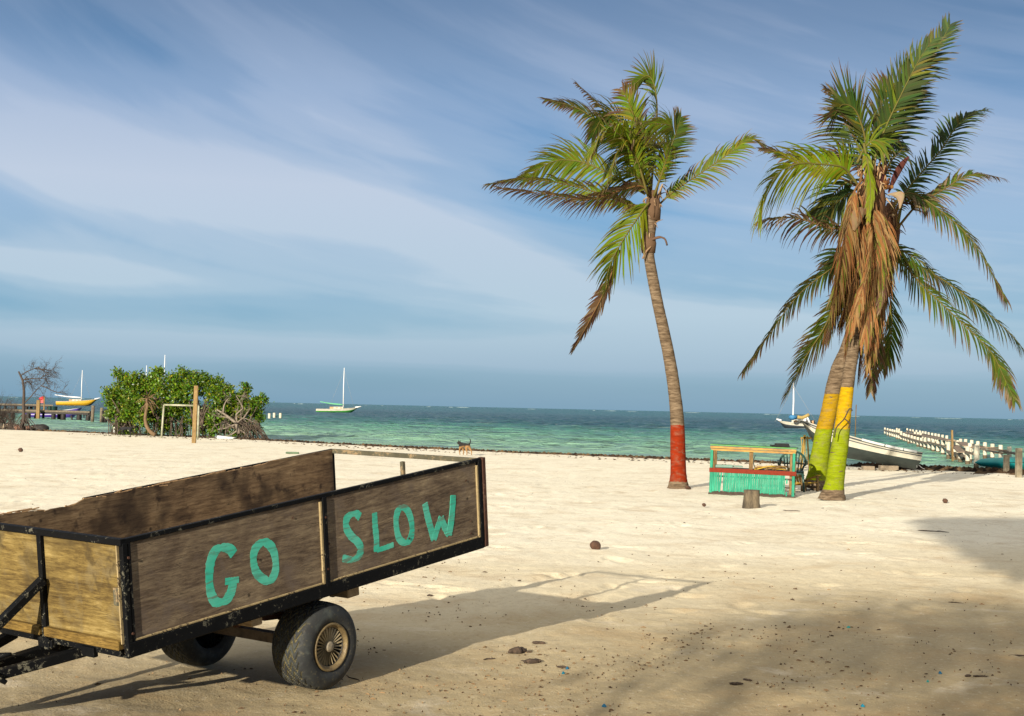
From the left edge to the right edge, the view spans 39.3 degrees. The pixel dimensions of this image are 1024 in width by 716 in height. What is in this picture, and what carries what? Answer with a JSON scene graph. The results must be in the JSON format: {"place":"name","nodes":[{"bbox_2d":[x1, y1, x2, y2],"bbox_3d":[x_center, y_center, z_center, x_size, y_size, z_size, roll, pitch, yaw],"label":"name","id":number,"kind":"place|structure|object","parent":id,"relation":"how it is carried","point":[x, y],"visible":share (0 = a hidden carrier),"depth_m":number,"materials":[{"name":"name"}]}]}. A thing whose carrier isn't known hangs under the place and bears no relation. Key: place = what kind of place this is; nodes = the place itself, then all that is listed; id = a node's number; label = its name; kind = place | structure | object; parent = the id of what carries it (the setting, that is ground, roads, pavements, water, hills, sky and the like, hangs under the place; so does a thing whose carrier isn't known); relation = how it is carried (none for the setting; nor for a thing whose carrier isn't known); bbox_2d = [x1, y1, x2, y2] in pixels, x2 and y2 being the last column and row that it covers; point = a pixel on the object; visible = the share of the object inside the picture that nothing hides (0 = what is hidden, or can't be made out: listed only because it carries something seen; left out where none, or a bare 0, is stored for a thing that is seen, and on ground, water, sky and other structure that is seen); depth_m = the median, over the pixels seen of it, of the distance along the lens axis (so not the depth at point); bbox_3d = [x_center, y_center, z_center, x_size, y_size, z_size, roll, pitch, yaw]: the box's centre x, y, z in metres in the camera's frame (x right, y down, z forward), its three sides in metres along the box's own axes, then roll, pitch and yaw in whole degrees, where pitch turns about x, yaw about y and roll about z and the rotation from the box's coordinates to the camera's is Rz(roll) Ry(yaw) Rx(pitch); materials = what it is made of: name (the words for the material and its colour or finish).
{"place":"outdoors","nodes":[
{"label":"outdoors","id":0,"kind":"place"},
{"bbox_2d":[0,429,1023,715],"bbox_3d":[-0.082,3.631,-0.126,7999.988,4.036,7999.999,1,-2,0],"label":"sand","id":1,"kind":"structure","parent":0,"point":[550,517],"depth_m":12.46,"materials":[{"name":"beige sand"}]},
{"bbox_2d":[0,391,17,428],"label":"bare shrub","id":2,"kind":"object","parent":1,"relation":"on","point":[9,413],"visible":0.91,"depth_m":71.69,"materials":[{"name":"brown plant"}]},
{"bbox_2d":[0,401,20,429],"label":"bare shrub","id":3,"kind":"object","parent":1,"relation":"on","point":[10,421],"visible":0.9,"depth_m":71.24,"materials":[{"name":"brown plant"}]},
{"bbox_2d":[0,400,21,429],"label":"bare shrub","id":4,"kind":"object","parent":1,"relation":"on","point":[3,420],"visible":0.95,"depth_m":71.53,"materials":[{"name":"brown plant"}]},
{"bbox_2d":[30,424,48,429],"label":"seaweed heap","id":5,"kind":"object","parent":1,"relation":"on","point":[42,426],"visible":0.44,"depth_m":75.90,"materials":[{"name":"brown plant"}]},
{"bbox_2d":[11,357,68,430],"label":"bare tree","id":6,"kind":"object","parent":1,"relation":"on","point":[23,420],"visible":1,"depth_m":70.94,"materials":[{"name":"brown plant"}]},
{"bbox_2d":[118,423,133,435],"bbox_3d":[-17.216,3.184,63.911,0.701,0.562,0.184,1,-2,-6],"label":"dog","id":7,"kind":"object","parent":1,"relation":"on","point":[126,428],"visible":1,"depth_m":63.86},
{"bbox_2d":[99,366,155,434],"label":"mangrove tree","id":8,"kind":"object","parent":1,"relation":"on","point":[124,396],"visible":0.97,"depth_m":65.64,"materials":[{"name":"green plant"}]},
{"bbox_2d":[136,390,158,435],"bbox_3d":[-16.310,2.487,64.561,1.087,2.124,0.986,3,-2,-33],"label":"dead palm","id":9,"kind":"object","parent":1,"relation":"on","point":[145,407],"visible":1,"depth_m":64.48,"materials":[{"name":"brown plant"}]},
{"bbox_2d":[138,365,187,436],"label":"mangrove tree","id":10,"kind":"object","parent":1,"relation":"on","point":[155,383],"visible":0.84,"depth_m":65.73,"materials":[{"name":"green plant"}]},
{"bbox_2d":[161,404,199,438],"bbox_3d":[-14.226,2.780,61.579,1.642,1.585,0.383,1,-2,0],"label":"goal frame","id":11,"kind":"object","parent":1,"relation":"on","point":[164,405],"visible":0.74,"depth_m":61.42,"materials":[{"name":"paint"}]},
{"bbox_2d":[192,386,198,442],"bbox_3d":[-12.258,2.257,55.439,0.187,2.379,0.120,1,-2,0],"label":"timber post","id":12,"kind":"object","parent":1,"relation":"on","point":[195,411],"visible":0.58,"depth_m":55.39,"materials":[{"name":"brown wood"}]},
{"bbox_2d":[172,364,233,437],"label":"mangrove tree","id":13,"kind":"object","parent":1,"relation":"on","point":[214,388],"visible":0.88,"depth_m":65.68,"materials":[{"name":"green plant"}]},
{"bbox_2d":[215,435,235,438],"bbox_3d":[-12.587,3.478,63.021,0.858,0.148,0.500,1,-2,0],"label":"dinghy","id":14,"kind":"object","parent":1,"relation":"on","point":[221,437],"visible":0.98,"depth_m":62.77,"materials":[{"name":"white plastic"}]},
{"bbox_2d":[210,390,268,438],"bbox_3d":[-12.191,2.612,64.362,2.929,2.309,1.680,1,-2,0],"label":"driftwood snag","id":15,"kind":"object","parent":1,"relation":"on","point":[249,428],"visible":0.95,"depth_m":64.11,"materials":[{"name":"brown plant"}]},
{"bbox_2d":[0,449,488,689],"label":"farm trailer","id":16,"kind":"object","parent":1,"relation":"on","point":[205,569],"visible":1,"depth_m":8.11,"materials":[{"name":"brown wood"}]},
{"bbox_2d":[216,382,274,438],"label":"mangrove tree","id":17,"kind":"object","parent":1,"relation":"on","point":[256,402],"visible":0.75,"depth_m":65.84,"materials":[{"name":"green plant"}]},
{"bbox_2d":[457,439,471,454],"bbox_3d":[-1.627,2.995,48.423,0.187,0.569,0.715,3,-3,-43],"label":"dog","id":18,"kind":"object","parent":1,"relation":"on","point":[463,445],"visible":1,"depth_m":48.32},
{"bbox_2d":[13,477,1018,715],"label":"beach litter","id":19,"kind":"object","parent":1,"relation":"on","point":[604,705],"visible":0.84,"depth_m":9.18,"materials":[{"name":"brown"}]},
{"bbox_2d":[508,646,526,653],"bbox_3d":[0.037,1.961,9.601,0.153,0.060,0.062,2,-2,-30],"label":"driftwood","id":20,"kind":"object","parent":1,"relation":"on","point":[517,650],"visible":0.98,"depth_m":9.58,"materials":[{"name":"brown wood"}]},
{"bbox_2d":[29,429,1023,476],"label":"seaweed line","id":21,"kind":"object","parent":1,"relation":"on","point":[978,470],"visible":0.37,"depth_m":51.48,"materials":[{"name":"brown plant"}]},
{"bbox_2d":[521,658,541,663],"bbox_3d":[0.127,1.960,9.262,0.133,0.043,0.063,2,-2,-23],"label":"driftwood","id":22,"kind":"object","parent":1,"relation":"on","point":[531,661],"visible":1,"depth_m":9.24,"materials":[{"name":"wood"}]},
{"bbox_2d":[532,641,544,643],"bbox_3d":[0.187,1.989,10.018,0.093,0.027,0.040,1,-2,0],"label":"driftwood","id":23,"kind":"object","parent":1,"relation":"on","point":[537,642],"visible":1,"depth_m":10.01,"materials":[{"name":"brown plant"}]},
{"bbox_2d":[590,540,600,549],"bbox_3d":[0.988,2.213,16.922,0.136,0.119,0.112,2,-2,-29],"label":"coconut","id":24,"kind":"object","parent":1,"relation":"on","point":[594,544],"visible":1,"depth_m":16.88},
{"bbox_2d":[483,51,766,488],"bbox_3d":[2.406,-2.008,30.511,6.104,9.568,3.236,1,-2,8],"label":"palm tree","id":25,"kind":"object","parent":1,"relation":"on","point":[625,141],"visible":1,"depth_m":30.70,"materials":[{"name":"green plant"}]},
{"bbox_2d":[729,682,742,684],"bbox_3d":[1.353,1.966,8.656,0.089,0.022,0.029,2,-2,-10],"label":"driftwood","id":26,"kind":"object","parent":1,"relation":"on","point":[735,683],"visible":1,"depth_m":8.65,"materials":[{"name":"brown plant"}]},
{"bbox_2d":[742,489,759,508],"bbox_3d":[4.186,2.476,25.079,0.325,0.337,0.340,1,-2,0],"label":"tree stump","id":27,"kind":"object","parent":1,"relation":"on","point":[751,498],"visible":0.98,"depth_m":24.95,"materials":[{"name":"brown wood"}]},
{"bbox_2d":[708,444,797,497],"bbox_3d":[4.910,2.294,29.128,1.735,1.022,0.705,2,-2,14],"label":"market stall","id":28,"kind":"object","parent":1,"relation":"on","point":[771,481],"visible":0.94,"depth_m":28.82,"materials":[{"name":"green paint"}]},
{"bbox_2d":[715,464,742,467],"bbox_3d":[4.409,2.202,29.186,0.580,0.055,0.230,1,-2,0],"label":"tray","id":29,"kind":"object","parent":28,"relation":"on","point":[723,466],"visible":1,"depth_m":29.07,"materials":[{"name":"white plastic"}]},
{"bbox_2d":[753,455,789,470],"bbox_3d":[5.225,2.149,28.853,0.744,0.376,0.277,1,-2,0],"label":"stick pile","id":30,"kind":"object","parent":28,"relation":"on","point":[774,467],"visible":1,"depth_m":28.80,"materials":[{"name":"yellow wood"}]},
{"bbox_2d":[770,443,789,446],"bbox_3d":[5.405,1.764,28.943,0.370,0.079,0.287,1,-2,0],"label":"folded cloth","id":31,"kind":"object","parent":28,"relation":"on","point":[781,445],"visible":1,"depth_m":28.84,"materials":[{"name":"black fabric"}]},
{"bbox_2d":[777,451,807,491],"bbox_3d":[5.971,2.404,30.535,0.660,0.884,0.530,1,-2,8],"label":"garden chair","id":32,"kind":"object","parent":1,"relation":"on","point":[800,472],"visible":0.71,"depth_m":30.30,"materials":[{"name":"metal"}]},
{"bbox_2d":[788,468,820,491],"bbox_3d":[6.260,2.628,30.871,0.488,0.499,0.601,2,-2,-25],"label":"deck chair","id":33,"kind":"object","parent":1,"relation":"on","point":[799,479],"visible":0.62,"depth_m":30.73,"materials":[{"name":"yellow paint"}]},
{"bbox_2d":[800,435,810,467],"bbox_3d":[9.003,2.893,44.007,0.386,1.076,0.112,1,-2,0],"label":"boat trestle","id":34,"kind":"object","parent":1,"relation":"on","point":[804,438],"visible":0.81,"depth_m":43.99,"materials":[{"name":"yellow paint"}]},
{"bbox_2d":[750,14,963,500],"bbox_3d":[6.422,-2.070,28.281,4.791,9.808,2.638,2,-2,-14],"label":"palm tree","id":35,"kind":"object","parent":1,"relation":"on","point":[864,271],"visible":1,"depth_m":27.82,"materials":[{"name":"green plant"}]},
{"bbox_2d":[861,466,874,469],"bbox_3d":[10.906,3.369,43.918,0.350,0.120,0.300,1,-2,0],"label":"block","id":36,"kind":"object","parent":1,"relation":"on","point":[867,467],"depth_m":43.77,"materials":[{"name":"wood"}]},
{"bbox_2d":[738,107,1023,490],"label":"palm tree","id":37,"kind":"object","parent":1,"relation":"on","point":[820,450],"visible":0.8,"depth_m":31.00,"materials":[{"name":"green plant"}]},
{"bbox_2d":[878,465,898,470],"bbox_3d":[11.533,3.368,43.919,0.550,0.150,0.300,1,-2,0],"label":"block","id":38,"kind":"object","parent":1,"relation":"on","point":[887,467],"depth_m":43.77,"materials":[{"name":"wood"}]},
{"bbox_2d":[798,405,923,468],"bbox_3d":[10.745,2.308,44.058,3.942,1.670,1.452,9,-1,4],"label":"beached skiff","id":39,"kind":"object","parent":38,"relation":"on","point":[862,449],"visible":0.82,"depth_m":43.45,"materials":[{"name":"white plastic"}]},
{"bbox_2d":[975,457,1023,469],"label":"kayak","id":40,"kind":"object","parent":1,"relation":"on","point":[993,462],"visible":0.62,"depth_m":45.22,"materials":[{"name":"teal plastic"}]},
{"bbox_2d":[1003,455,1009,471],"bbox_3d":[15.011,3.268,43.526,0.145,0.659,0.145,1,-2,-6],"label":"short post","id":41,"kind":"object","parent":1,"relation":"on","point":[1006,463],"visible":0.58,"depth_m":43.46,"materials":[{"name":"wood"}]},
{"bbox_2d":[1015,448,1022,477],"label":"short post","id":42,"kind":"object","parent":1,"relation":"on","point":[1018,462],"visible":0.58,"depth_m":40.26,"materials":[{"name":"wood"}]},
{"bbox_2d":[0,396,1023,467],"bbox_3d":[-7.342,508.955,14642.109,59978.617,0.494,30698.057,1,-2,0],"label":"sea water","id":43,"kind":"structure","parent":0,"point":[621,432],"depth_m":119.88,"materials":[{"name":"teal liquid"}]},
{"bbox_2d":[0,403,52,409],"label":"jetty","id":44,"kind":"object","parent":43,"relation":"in","point":[27,406],"visible":0.45,"depth_m":184.91,"materials":[{"name":"brown wood"}]},
{"bbox_2d":[0,396,90,420],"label":"jetty","id":45,"kind":"object","parent":43,"relation":"in","point":[37,412],"visible":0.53,"depth_m":107.95,"materials":[{"name":"brown wood"}]},
{"bbox_2d":[48,406,57,409],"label":"tub","id":46,"kind":"object","parent":45,"relation":"on","point":[52,407],"visible":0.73,"depth_m":109.60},
{"bbox_2d":[25,407,85,417],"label":"motor skiff","id":47,"kind":"object","parent":43,"relation":"on","point":[67,415],"visible":0.26,"depth_m":121.67,"materials":[{"name":"purple plastic"}]},
{"bbox_2d":[56,370,100,405],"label":"sailboat","id":48,"kind":"object","parent":43,"relation":"on","point":[76,402],"visible":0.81,"depth_m":319.06,"materials":[{"name":"yellow wood"}]},
{"bbox_2d":[91,406,111,421],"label":"broken landing","id":49,"kind":"object","parent":43,"relation":"in","point":[102,419],"visible":0.45,"depth_m":99.81,"materials":[{"name":"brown wood"}]},
{"bbox_2d":[316,368,360,412],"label":"sailboat","id":50,"kind":"object","parent":43,"relation":"on","point":[339,409],"visible":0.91,"depth_m":282.08,"materials":[{"name":"white wood"}]},
{"bbox_2d":[18,397,1009,419],"bbox_3d":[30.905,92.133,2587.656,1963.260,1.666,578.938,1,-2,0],"label":"reef surf","id":51,"kind":"structure","parent":43,"relation":"on","point":[685,412],"depth_m":2486.50,"materials":[{"name":"white liquid"}]},
{"bbox_2d":[775,384,814,427],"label":"sailboat","id":52,"kind":"object","parent":43,"relation":"on","point":[794,423],"visible":0.64,"depth_m":175.00,"materials":[{"name":"white wood"}]},
{"bbox_2d":[884,428,1014,466],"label":"unfinished pier","id":53,"kind":"structure","parent":43,"relation":"in","point":[965,453],"depth_m":62.84,"materials":[{"name":"paint"}]},
{"bbox_2d":[951,430,953,460],"bbox_3d":[17.485,3.700,56.920,0.123,1.676,0.070,1,-2,0],"label":"timber post","id":54,"kind":"object","parent":43,"relation":"in","point":[952,454],"visible":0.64,"depth_m":56.90,"materials":[{"name":"brown wood"}]},
{"bbox_2d":[0,0,1023,418],"label":"sky","id":55,"kind":"structure","parent":0,"point":[279,197],"materials":[{"name":"blue"}]}
]}

